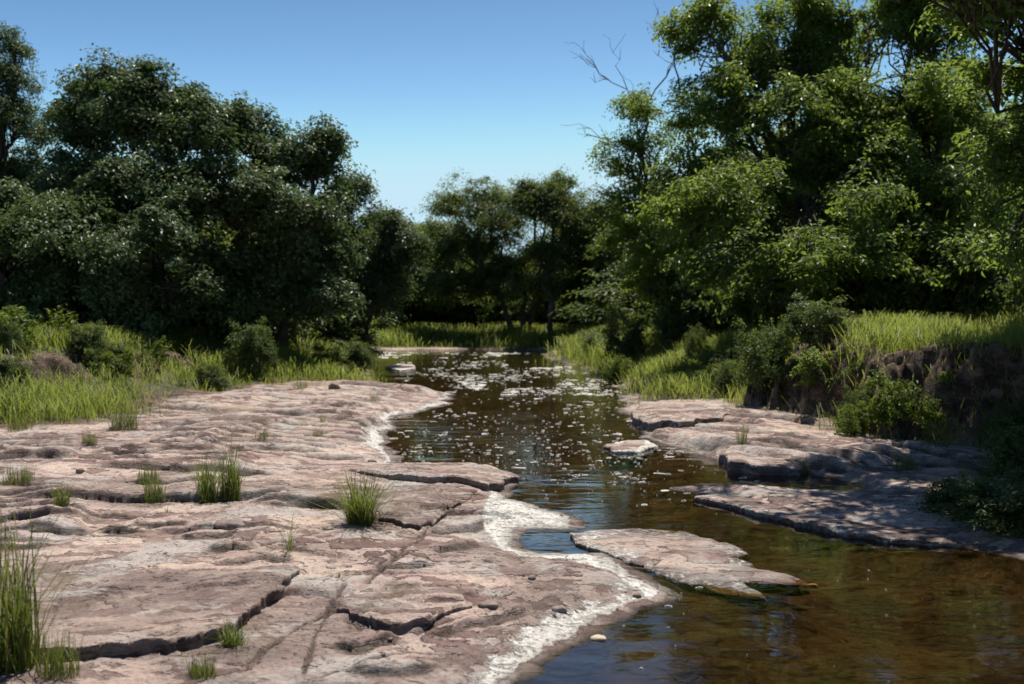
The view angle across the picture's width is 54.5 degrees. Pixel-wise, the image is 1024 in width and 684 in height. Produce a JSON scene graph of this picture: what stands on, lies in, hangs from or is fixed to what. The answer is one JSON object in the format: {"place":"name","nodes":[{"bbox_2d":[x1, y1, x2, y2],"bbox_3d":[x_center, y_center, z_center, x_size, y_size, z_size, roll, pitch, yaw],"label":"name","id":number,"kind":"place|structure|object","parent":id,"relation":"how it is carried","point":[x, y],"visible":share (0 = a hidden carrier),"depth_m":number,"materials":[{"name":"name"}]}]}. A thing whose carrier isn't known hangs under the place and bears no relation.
{"place":"outdoors","nodes":[
{"label":"outdoors","id":0,"kind":"place"},
{"bbox_2d":[0,319,444,424],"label":"bank grass","id":1,"kind":"structure","parent":0,"point":[64,401],"depth_m":20.19,"materials":[{"name":"plant"}]},
{"bbox_2d":[0,0,1021,263],"label":"sky","id":2,"kind":"structure","parent":0,"point":[425,89],"materials":[{"name":"blue"}]},
{"bbox_2d":[0,328,1023,683],"bbox_3d":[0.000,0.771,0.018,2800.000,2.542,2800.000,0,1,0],"label":"ground","id":3,"kind":"structure","parent":0,"point":[954,614],"depth_m":7.38,"materials":[{"name":"stone"}]},
{"bbox_2d":[0,321,25,353],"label":"shrub","id":4,"kind":"object","parent":3,"relation":"on","point":[14,335],"visible":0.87,"depth_m":17.42,"materials":[{"name":"green plant"}]},
{"bbox_2d":[0,353,29,378],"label":"shrub","id":5,"kind":"object","parent":3,"relation":"on","point":[5,364],"visible":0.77,"depth_m":15.97,"materials":[{"name":"green plant"}]},
{"bbox_2d":[0,362,33,391],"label":"shrub","id":6,"kind":"object","parent":3,"relation":"on","point":[20,380],"visible":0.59,"depth_m":15.90,"materials":[{"name":"green plant"}]},
{"bbox_2d":[0,462,35,485],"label":"grass tuft","id":7,"kind":"object","parent":3,"relation":"on","point":[24,477],"visible":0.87,"depth_m":9.22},
{"bbox_2d":[4,410,34,431],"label":"grass tuft","id":8,"kind":"object","parent":3,"relation":"on","point":[23,425],"visible":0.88,"depth_m":13.45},
{"bbox_2d":[0,305,42,351],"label":"leafy bush","id":9,"kind":"object","parent":3,"relation":"on","point":[19,317],"visible":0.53,"depth_m":18.16,"materials":[{"name":"green plant"}]},
{"bbox_2d":[0,20,61,195],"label":"narrow tree","id":10,"kind":"object","parent":3,"relation":"on","point":[12,79],"visible":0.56,"depth_m":31.50,"materials":[{"name":"plant"}]},
{"bbox_2d":[35,303,77,347],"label":"tall weed","id":11,"kind":"object","parent":3,"relation":"on","point":[59,322],"visible":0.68,"depth_m":19.50,"materials":[{"name":"green plant"}]},
{"bbox_2d":[46,480,79,506],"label":"grass tuft","id":12,"kind":"object","parent":3,"relation":"on","point":[61,498],"visible":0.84,"depth_m":8.04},
{"bbox_2d":[25,615,115,680],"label":"grass tuft","id":13,"kind":"object","parent":3,"relation":"on","point":[59,667],"visible":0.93,"depth_m":4.27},
{"bbox_2d":[63,319,110,354],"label":"shrub","id":14,"kind":"object","parent":3,"relation":"on","point":[80,340],"visible":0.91,"depth_m":18.98,"materials":[{"name":"green plant"}]},
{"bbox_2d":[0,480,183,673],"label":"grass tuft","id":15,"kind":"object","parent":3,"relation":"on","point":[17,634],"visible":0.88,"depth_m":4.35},
{"bbox_2d":[82,343,106,375],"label":"shrub","id":16,"kind":"object","parent":3,"relation":"on","point":[91,358],"visible":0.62,"depth_m":18.74,"materials":[{"name":"green plant"}]},
{"bbox_2d":[84,347,135,381],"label":"leafy bush","id":17,"kind":"object","parent":3,"relation":"on","point":[122,365],"visible":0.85,"depth_m":18.70,"materials":[{"name":"green plant"}]},
{"bbox_2d":[76,398,151,430],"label":"grass tuft","id":18,"kind":"object","parent":3,"relation":"on","point":[121,418],"visible":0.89,"depth_m":13.43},
{"bbox_2d":[0,176,229,342],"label":"spreading tree","id":19,"kind":"object","parent":3,"relation":"on","point":[111,254],"visible":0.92,"depth_m":23.12,"materials":[{"name":"plant"}]},
{"bbox_2d":[97,337,141,363],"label":"shrub","id":20,"kind":"object","parent":3,"relation":"on","point":[119,347],"visible":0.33,"depth_m":19.12,"materials":[{"name":"green plant"}]},
{"bbox_2d":[136,463,159,484],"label":"grass tuft","id":21,"kind":"object","parent":3,"relation":"on","point":[155,473],"visible":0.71,"depth_m":9.39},
{"bbox_2d":[0,560,299,662],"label":"rock slab","id":22,"kind":"object","parent":3,"relation":"on","point":[166,611],"visible":0.8,"depth_m":5.33,"materials":[{"name":"stone"}]},
{"bbox_2d":[89,257,215,332],"bbox_3d":[-9.440,-1.039,26.226,3.323,2.715,4.010,-1,2,-33],"label":"shrub","id":23,"kind":"object","parent":3,"relation":"on","point":[194,322],"visible":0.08,"depth_m":26.03,"materials":[{"name":"green plant"}]},
{"bbox_2d":[136,475,169,503],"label":"grass tuft","id":24,"kind":"object","parent":3,"relation":"on","point":[149,490],"visible":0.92,"depth_m":8.58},
{"bbox_2d":[136,337,171,372],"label":"tall weed","id":25,"kind":"object","parent":3,"relation":"on","point":[162,350],"visible":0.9,"depth_m":20.73,"materials":[{"name":"green plant"}]},
{"bbox_2d":[21,43,377,352],"bbox_3d":[-8.835,-3.848,26.836,10.136,8.813,7.501,0,1,0],"label":"oak tree","id":26,"kind":"object","parent":3,"relation":"on","point":[138,105],"visible":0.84,"depth_m":26.07,"materials":[{"name":"green plant"}]},
{"bbox_2d":[184,649,217,680],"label":"grass tuft","id":27,"kind":"object","parent":3,"relation":"on","point":[195,670],"visible":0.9,"depth_m":4.31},
{"bbox_2d":[148,447,264,503],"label":"grass tuft","id":28,"kind":"object","parent":3,"relation":"on","point":[206,490],"visible":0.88,"depth_m":8.57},
{"bbox_2d":[192,360,221,390],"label":"shrub","id":29,"kind":"object","parent":3,"relation":"on","point":[202,374],"visible":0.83,"depth_m":20.71,"materials":[{"name":"green plant"}]},
{"bbox_2d":[153,217,262,257],"bbox_3d":[-12.122,-2.845,37.843,7.128,6.548,10.073,1,1,23],"label":"woodland tree","id":30,"kind":"object","parent":3,"relation":"on","point":[226,239],"visible":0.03,"depth_m":35.79,"materials":[{"name":"green plant"}]},
{"bbox_2d":[192,368,234,391],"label":"shrub","id":31,"kind":"object","parent":3,"relation":"on","point":[223,383],"visible":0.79,"depth_m":20.70,"materials":[{"name":"green plant"}]},
{"bbox_2d":[174,262,260,338],"bbox_3d":[-8.590,-1.104,27.594,2.709,2.544,3.923,-1,2,-38],"label":"vine mound","id":32,"kind":"object","parent":3,"relation":"on","point":[207,328],"visible":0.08,"depth_m":26.70,"materials":[{"name":"green plant"}]},
{"bbox_2d":[213,518,245,529],"bbox_3d":[-2.098,1.348,7.386,0.258,0.063,0.189,0,1,0],"label":"stone","id":33,"kind":"object","parent":3,"relation":"on","point":[230,524],"visible":0.91,"depth_m":7.32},
{"bbox_2d":[209,438,263,501],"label":"grass tuft","id":34,"kind":"object","parent":3,"relation":"on","point":[232,485],"visible":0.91,"depth_m":8.63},
{"bbox_2d":[201,618,277,647],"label":"grass tuft","id":35,"kind":"object","parent":3,"relation":"on","point":[232,640],"visible":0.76,"depth_m":4.76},
{"bbox_2d":[201,286,280,344],"bbox_3d":[-7.220,-0.621,26.863,1.725,1.866,2.498,0,1,12],"label":"vine mound","id":36,"kind":"object","parent":3,"relation":"on","point":[230,323],"visible":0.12,"depth_m":26.13,"materials":[{"name":"green plant"}]},
{"bbox_2d":[213,316,282,374],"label":"shrub","id":37,"kind":"object","parent":3,"relation":"on","point":[257,354],"visible":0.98,"depth_m":22.84,"materials":[{"name":"green plant"}]},
{"bbox_2d":[266,290,332,346],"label":"shrub","id":38,"kind":"object","parent":3,"relation":"on","point":[298,330],"visible":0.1,"depth_m":29.28,"materials":[{"name":"green plant"}]},
{"bbox_2d":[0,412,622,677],"bbox_3d":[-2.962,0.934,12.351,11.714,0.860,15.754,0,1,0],"label":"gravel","id":39,"kind":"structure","parent":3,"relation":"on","point":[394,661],"depth_m":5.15,"materials":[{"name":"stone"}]},
{"bbox_2d":[310,341,348,364],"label":"leafy bush","id":40,"kind":"object","parent":3,"relation":"on","point":[334,354],"visible":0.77,"depth_m":27.59,"materials":[{"name":"green plant"}]},
{"bbox_2d":[290,313,392,356],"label":"shrub","id":41,"kind":"object","parent":3,"relation":"on","point":[328,334],"visible":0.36,"depth_m":34.03,"materials":[{"name":"green plant"}]},
{"bbox_2d":[325,335,380,372],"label":"shrub","id":42,"kind":"object","parent":3,"relation":"on","point":[362,358],"visible":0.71,"depth_m":28.32,"materials":[{"name":"green plant"}]},
{"bbox_2d":[309,312,398,355],"bbox_3d":[-6.740,-0.277,39.416,4.091,2.511,5.924,0,1,-14],"label":"vine mound","id":43,"kind":"object","parent":3,"relation":"on","point":[382,323],"visible":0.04,"depth_m":38.01,"materials":[{"name":"green plant"}]},
{"bbox_2d":[192,465,532,525],"bbox_3d":[-0.926,1.171,7.295,2.972,0.450,2.120,0,1,0],"label":"grass tuft","id":44,"kind":"object","parent":3,"relation":"on","point":[360,510],"visible":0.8,"depth_m":7.39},
{"bbox_2d":[295,169,439,339],"bbox_3d":[-5.555,-2.559,35.101,6.029,7.053,3.984,0,1,0],"label":"leaning oak","id":45,"kind":"object","parent":3,"relation":"on","point":[381,280],"visible":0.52,"depth_m":34.40,"materials":[{"name":"green plant"}]},
{"bbox_2d":[360,229,456,327],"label":"woodland tree","id":46,"kind":"object","parent":3,"relation":"on","point":[415,299],"visible":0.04,"depth_m":64.00,"materials":[{"name":"green plant"}]},
{"bbox_2d":[336,572,482,632],"bbox_3d":[-0.566,1.458,5.615,0.805,0.152,1.237,0,1,0],"label":"rock slab","id":47,"kind":"object","parent":3,"relation":"on","point":[383,606],"visible":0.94,"depth_m":5.38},
{"bbox_2d":[353,212,470,326],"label":"woodland tree","id":48,"kind":"object","parent":3,"relation":"on","point":[369,227],"visible":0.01,"depth_m":66.74,"materials":[{"name":"green plant"}]},
{"bbox_2d":[374,483,472,529],"bbox_3d":[-0.765,1.359,8.275,0.841,0.196,2.208,0,1,0],"label":"rock slab","id":49,"kind":"object","parent":3,"relation":"on","point":[435,496],"visible":0.89,"depth_m":7.97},
{"bbox_2d":[341,462,518,491],"bbox_3d":[-0.830,1.355,10.089,1.821,0.236,1.173,1,1,22],"label":"rock slab","id":50,"kind":"object","parent":3,"relation":"on","point":[485,477],"visible":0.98,"depth_m":9.79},
{"bbox_2d":[401,290,483,326],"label":"shrub","id":51,"kind":"object","parent":3,"relation":"on","point":[457,310],"visible":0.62,"depth_m":66.05,"materials":[{"name":"green plant"}]},
{"bbox_2d":[410,218,515,320],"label":"woodland tree","id":52,"kind":"object","parent":3,"relation":"on","point":[434,222],"visible":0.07,"depth_m":69.19,"materials":[{"name":"green plant"}]},
{"bbox_2d":[412,167,543,330],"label":"bend tree","id":53,"kind":"object","parent":3,"relation":"on","point":[501,221],"visible":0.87,"depth_m":59.12,"materials":[{"name":"green plant"}]},
{"bbox_2d":[462,285,519,327],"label":"vine mound","id":54,"kind":"object","parent":3,"relation":"on","point":[493,314],"visible":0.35,"depth_m":66.06,"materials":[{"name":"green plant"}]},
{"bbox_2d":[498,264,570,324],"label":"woodland tree","id":55,"kind":"object","parent":3,"relation":"on","point":[536,313],"visible":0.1,"depth_m":64.37,"materials":[{"name":"green plant"}]},
{"bbox_2d":[527,301,585,326],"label":"shrub","id":56,"kind":"object","parent":3,"relation":"on","point":[544,316],"visible":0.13,"depth_m":63.99,"materials":[{"name":"green plant"}]},
{"bbox_2d":[501,164,624,338],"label":"bend tree","id":57,"kind":"object","parent":3,"relation":"on","point":[555,207],"visible":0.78,"depth_m":55.95,"materials":[{"name":"green plant"}]},
{"bbox_2d":[551,246,619,325],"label":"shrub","id":58,"kind":"object","parent":3,"relation":"on","point":[563,303],"visible":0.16,"depth_m":56.98,"materials":[{"name":"green plant"}]},
{"bbox_2d":[577,328,608,357],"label":"shrub","id":59,"kind":"object","parent":3,"relation":"on","point":[589,340],"visible":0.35,"depth_m":34.97,"materials":[{"name":"green plant"}]},
{"bbox_2d":[547,268,658,325],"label":"shrub","id":60,"kind":"object","parent":3,"relation":"on","point":[605,304],"visible":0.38,"depth_m":41.90,"materials":[{"name":"green plant"}]},
{"bbox_2d":[596,353,632,382],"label":"leafy bush","id":61,"kind":"object","parent":3,"relation":"on","point":[617,369],"visible":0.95,"depth_m":25.47,"materials":[{"name":"green plant"}]},
{"bbox_2d":[597,309,649,361],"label":"shrub","id":62,"kind":"object","parent":3,"relation":"on","point":[632,341],"visible":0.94,"depth_m":29.64,"materials":[{"name":"green plant"}]},
{"bbox_2d":[570,180,678,297],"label":"woodland tree","id":63,"kind":"object","parent":3,"relation":"on","point":[603,258],"visible":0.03,"depth_m":54.01,"materials":[{"name":"green plant"}]},
{"bbox_2d":[603,440,657,459],"bbox_3d":[1.526,1.365,12.756,0.606,0.122,1.250,1,1,26],"label":"rock slab","id":64,"kind":"object","parent":3,"relation":"on","point":[628,447],"visible":0.99,"depth_m":12.50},
{"bbox_2d":[564,3,724,342],"bbox_3d":[4.360,-5.145,31.033,5.662,11.404,3.738,0,1,0],"label":"sparse tree","id":65,"kind":"object","parent":3,"relation":"on","point":[635,106],"visible":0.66,"depth_m":30.54,"materials":[{"name":"green plant"}]},
{"bbox_2d":[603,197,707,308],"bbox_3d":[7.109,-3.031,40.099,5.994,5.506,8.471,1,2,32],"label":"woodland tree","id":66,"kind":"object","parent":3,"relation":"on","point":[619,271],"visible":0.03,"depth_m":38.16,"materials":[{"name":"green plant"}]},
{"bbox_2d":[621,291,733,340],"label":"shrub","id":67,"kind":"object","parent":3,"relation":"on","point":[643,315],"visible":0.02,"depth_m":31.54,"materials":[{"name":"green plant"}]},
{"bbox_2d":[647,302,715,345],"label":"shrub","id":68,"kind":"object","parent":3,"relation":"on","point":[665,329],"visible":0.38,"depth_m":29.24,"materials":[{"name":"green plant"}]},
{"bbox_2d":[594,187,770,347],"bbox_3d":[5.419,-2.191,29.847,5.818,5.309,3.607,0,1,0],"label":"young elm","id":69,"kind":"object","parent":3,"relation":"on","point":[627,229],"visible":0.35,"depth_m":29.82,"materials":[{"name":"green plant"}]},
{"bbox_2d":[631,395,735,431],"bbox_3d":[2.944,1.103,16.669,2.060,0.482,5.471,0,1,0],"label":"rock slab","id":70,"kind":"object","parent":3,"relation":"on","point":[686,412],"visible":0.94,"depth_m":15.57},
{"bbox_2d":[637,234,732,338],"bbox_3d":[5.952,-1.541,30.206,3.100,3.608,4.489,1,2,42],"label":"shrub","id":71,"kind":"object","parent":3,"relation":"on","point":[656,288],"visible":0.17,"depth_m":29.15,"materials":[{"name":"green plant"}]},
{"bbox_2d":[568,528,809,608],"bbox_3d":[1.232,1.512,6.947,1.057,0.134,2.075,-1,2,-29],"label":"rock slab","id":72,"kind":"object","parent":3,"relation":"on","point":[722,571],"visible":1,"depth_m":6.66,"materials":[{"name":"stone"}]},
{"bbox_2d":[682,327,706,358],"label":"shrub","id":73,"kind":"object","parent":3,"relation":"on","point":[693,336],"visible":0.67,"depth_m":24.73,"materials":[{"name":"green plant"}]},
{"bbox_2d":[682,322,709,348],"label":"shrub","id":74,"kind":"object","parent":3,"relation":"on","point":[699,329],"visible":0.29,"depth_m":26.17,"materials":[{"name":"green plant"}]},
{"bbox_2d":[688,359,739,387],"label":"leafy bush","id":75,"kind":"object","parent":3,"relation":"on","point":[712,370],"visible":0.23,"depth_m":19.91,"materials":[{"name":"green plant"}]},
{"bbox_2d":[653,240,780,335],"bbox_3d":[6.670,-1.313,28.589,4.982,3.008,4.129,0,1,-7],"label":"shrub","id":76,"kind":"object","parent":3,"relation":"on","point":[694,300],"visible":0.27,"depth_m":28.30,"materials":[{"name":"green plant"}]},
{"bbox_2d":[698,345,741,375],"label":"shrub","id":77,"kind":"object","parent":3,"relation":"on","point":[715,355],"visible":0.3,"depth_m":20.41,"materials":[{"name":"green plant"}]},
{"bbox_2d":[431,302,1023,453],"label":"bank grass","id":78,"kind":"structure","parent":3,"relation":"on","point":[907,332],"depth_m":19.55,"materials":[{"name":"plant"}]},
{"bbox_2d":[712,356,749,397],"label":"shrub","id":79,"kind":"object","parent":3,"relation":"on","point":[721,382],"visible":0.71,"depth_m":18.81,"materials":[{"name":"green plant"}]},
{"bbox_2d":[696,250,789,338],"bbox_3d":[6.806,-1.210,26.973,3.740,2.838,2.583,-1,2,-44],"label":"vine mound","id":80,"kind":"object","parent":3,"relation":"on","point":[736,303],"visible":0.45,"depth_m":26.19,"materials":[{"name":"green plant"}]},
{"bbox_2d":[729,317,797,405],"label":"shrub","id":81,"kind":"object","parent":3,"relation":"on","point":[761,365],"visible":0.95,"depth_m":15.96,"materials":[{"name":"green plant"}]},
{"bbox_2d":[712,146,828,242],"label":"woodland tree","id":82,"kind":"object","parent":3,"relation":"on","point":[744,158],"visible":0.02,"depth_m":41.38,"materials":[{"name":"green plant"}]},
{"bbox_2d":[744,246,871,319],"bbox_3d":[7.558,-1.435,25.105,3.309,2.938,3.993,1,2,45],"label":"shrub","id":83,"kind":"object","parent":3,"relation":"on","point":[766,288],"visible":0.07,"depth_m":24.82,"materials":[{"name":"green plant"}]},
{"bbox_2d":[773,293,865,348],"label":"shrub","id":84,"kind":"object","parent":3,"relation":"on","point":[828,317],"visible":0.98,"depth_m":15.60,"materials":[{"name":"green plant"}]},
{"bbox_2d":[622,0,1023,311],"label":"pecan tree","id":85,"kind":"object","parent":3,"relation":"on","point":[856,128],"visible":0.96,"depth_m":23.45,"materials":[{"name":"green plant"}]},
{"bbox_2d":[788,346,862,391],"bbox_3d":[4.770,0.394,14.684,1.364,0.679,0.942,0,1,19],"label":"vine mound","id":86,"kind":"object","parent":3,"relation":"on","point":[810,367],"visible":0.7,"depth_m":14.67,"materials":[{"name":"green plant"}]},
{"bbox_2d":[771,269,879,320],"bbox_3d":[8.005,-1.284,24.831,3.605,2.787,2.490,1,2,30],"label":"vine mound","id":87,"kind":"object","parent":3,"relation":"on","point":[859,306],"visible":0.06,"depth_m":24.18,"materials":[{"name":"green plant"}]},
{"bbox_2d":[721,117,980,242],"bbox_3d":[11.990,-4.494,38.346,9.454,8.684,13.360,-1,1,-23],"label":"woodland tree","id":88,"kind":"object","parent":3,"relation":"on","point":[780,156],"visible":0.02,"depth_m":37.92,"materials":[{"name":"green plant"}]},
{"bbox_2d":[830,400,872,436],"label":"leafy bush","id":89,"kind":"object","parent":3,"relation":"on","point":[852,425],"visible":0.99,"depth_m":12.60,"materials":[{"name":"green plant"}]},
{"bbox_2d":[836,384,873,420],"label":"shrub","id":90,"kind":"object","parent":3,"relation":"on","point":[851,395],"visible":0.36,"depth_m":13.04,"materials":[{"name":"green plant"}]},
{"bbox_2d":[817,220,964,317],"bbox_3d":[9.238,-1.553,23.466,4.250,3.251,3.522,0,1,1],"label":"shrub","id":91,"kind":"object","parent":3,"relation":"on","point":[857,294],"visible":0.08,"depth_m":23.01,"materials":[{"name":"green plant"}]},
{"bbox_2d":[876,445,930,470],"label":"grass tuft","id":92,"kind":"object","parent":3,"relation":"on","point":[908,463],"visible":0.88,"depth_m":10.38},
{"bbox_2d":[860,368,952,439],"bbox_3d":[4.928,0.800,12.425,0.919,0.932,0.944,0,1,-18],"label":"leafy bush","id":93,"kind":"object","parent":3,"relation":"on","point":[891,407],"visible":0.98,"depth_m":12.31,"materials":[{"name":"green plant"}]},
{"bbox_2d":[852,224,1018,317],"bbox_3d":[9.359,-1.337,22.197,3.945,2.470,2.724,0,1,8],"label":"shrub","id":94,"kind":"object","parent":3,"relation":"on","point":[887,284],"visible":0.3,"depth_m":21.88,"materials":[{"name":"green plant"}]},
{"bbox_2d":[918,416,958,451],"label":"tall weed","id":95,"kind":"object","parent":3,"relation":"on","point":[939,438],"visible":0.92,"depth_m":11.22,"materials":[{"name":"green plant"}]},
{"bbox_2d":[908,476,1007,515],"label":"shrub","id":96,"kind":"object","parent":3,"relation":"on","point":[931,499],"visible":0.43,"depth_m":8.12,"materials":[{"name":"green plant"}]},
{"bbox_2d":[893,223,1023,323],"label":"shrub","id":97,"kind":"object","parent":3,"relation":"on","point":[981,284],"visible":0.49,"depth_m":20.72,"materials":[{"name":"green plant"}]},
{"bbox_2d":[896,0,1023,283],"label":"pecan tree","id":98,"kind":"object","parent":3,"relation":"on","point":[974,19],"visible":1,"depth_m":15.19,"materials":[{"name":"green plant"}]},
{"bbox_2d":[897,190,1023,239],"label":"tree","id":99,"kind":"object","parent":3,"relation":"on","point":[1020,202],"depth_m":24.80,"materials":[{"name":"green plant"}]},
{"bbox_2d":[924,93,1023,231],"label":"woodland tree","id":100,"kind":"object","parent":3,"relation":"on","point":[1004,106],"visible":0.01,"depth_m":34.90,"materials":[{"name":"green plant"}]},
{"bbox_2d":[925,466,1023,539],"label":"shrub","id":101,"kind":"object","parent":3,"relation":"on","point":[1008,514],"visible":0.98,"depth_m":7.35,"materials":[{"name":"green plant"}]},
{"bbox_2d":[957,227,1023,321],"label":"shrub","id":102,"kind":"object","parent":3,"relation":"on","point":[1008,309],"visible":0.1,"depth_m":20.93,"materials":[{"name":"green plant"}]},
{"bbox_2d":[967,396,1023,452],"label":"shrub","id":103,"kind":"object","parent":3,"relation":"on","point":[1014,412],"visible":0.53,"depth_m":10.98,"materials":[{"name":"green plant"}]},
{"bbox_2d":[972,413,1023,489],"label":"shrub","id":104,"kind":"object","parent":3,"relation":"on","point":[1005,461],"visible":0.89,"depth_m":9.14,"materials":[{"name":"green plant"}]},
{"bbox_2d":[982,210,1023,311],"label":"shrub","id":105,"kind":"object","parent":3,"relation":"on","point":[1016,286],"visible":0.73,"depth_m":17.62,"materials":[{"name":"green plant"}]},
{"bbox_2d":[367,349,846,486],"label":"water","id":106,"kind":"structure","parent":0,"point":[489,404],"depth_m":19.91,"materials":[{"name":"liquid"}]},
{"bbox_2d":[380,352,888,683],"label":"foam","id":107,"kind":"object","parent":106,"relation":"on","point":[616,473],"visible":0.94,"depth_m":14.05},
{"bbox_2d":[718,450,808,479],"bbox_3d":[2.891,1.347,11.354,1.056,0.181,1.762,1,1,22],"label":"rock slab","id":108,"kind":"object","parent":106,"relation":"in","point":[737,463],"visible":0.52,"depth_m":10.64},
{"bbox_2d":[692,492,957,550],"bbox_3d":[2.656,1.457,8.261,1.060,0.121,2.447,-1,1,-27],"label":"rock slab","id":109,"kind":"object","parent":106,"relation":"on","point":[856,532],"visible":0.66,"depth_m":7.73,"materials":[{"name":"stone"}]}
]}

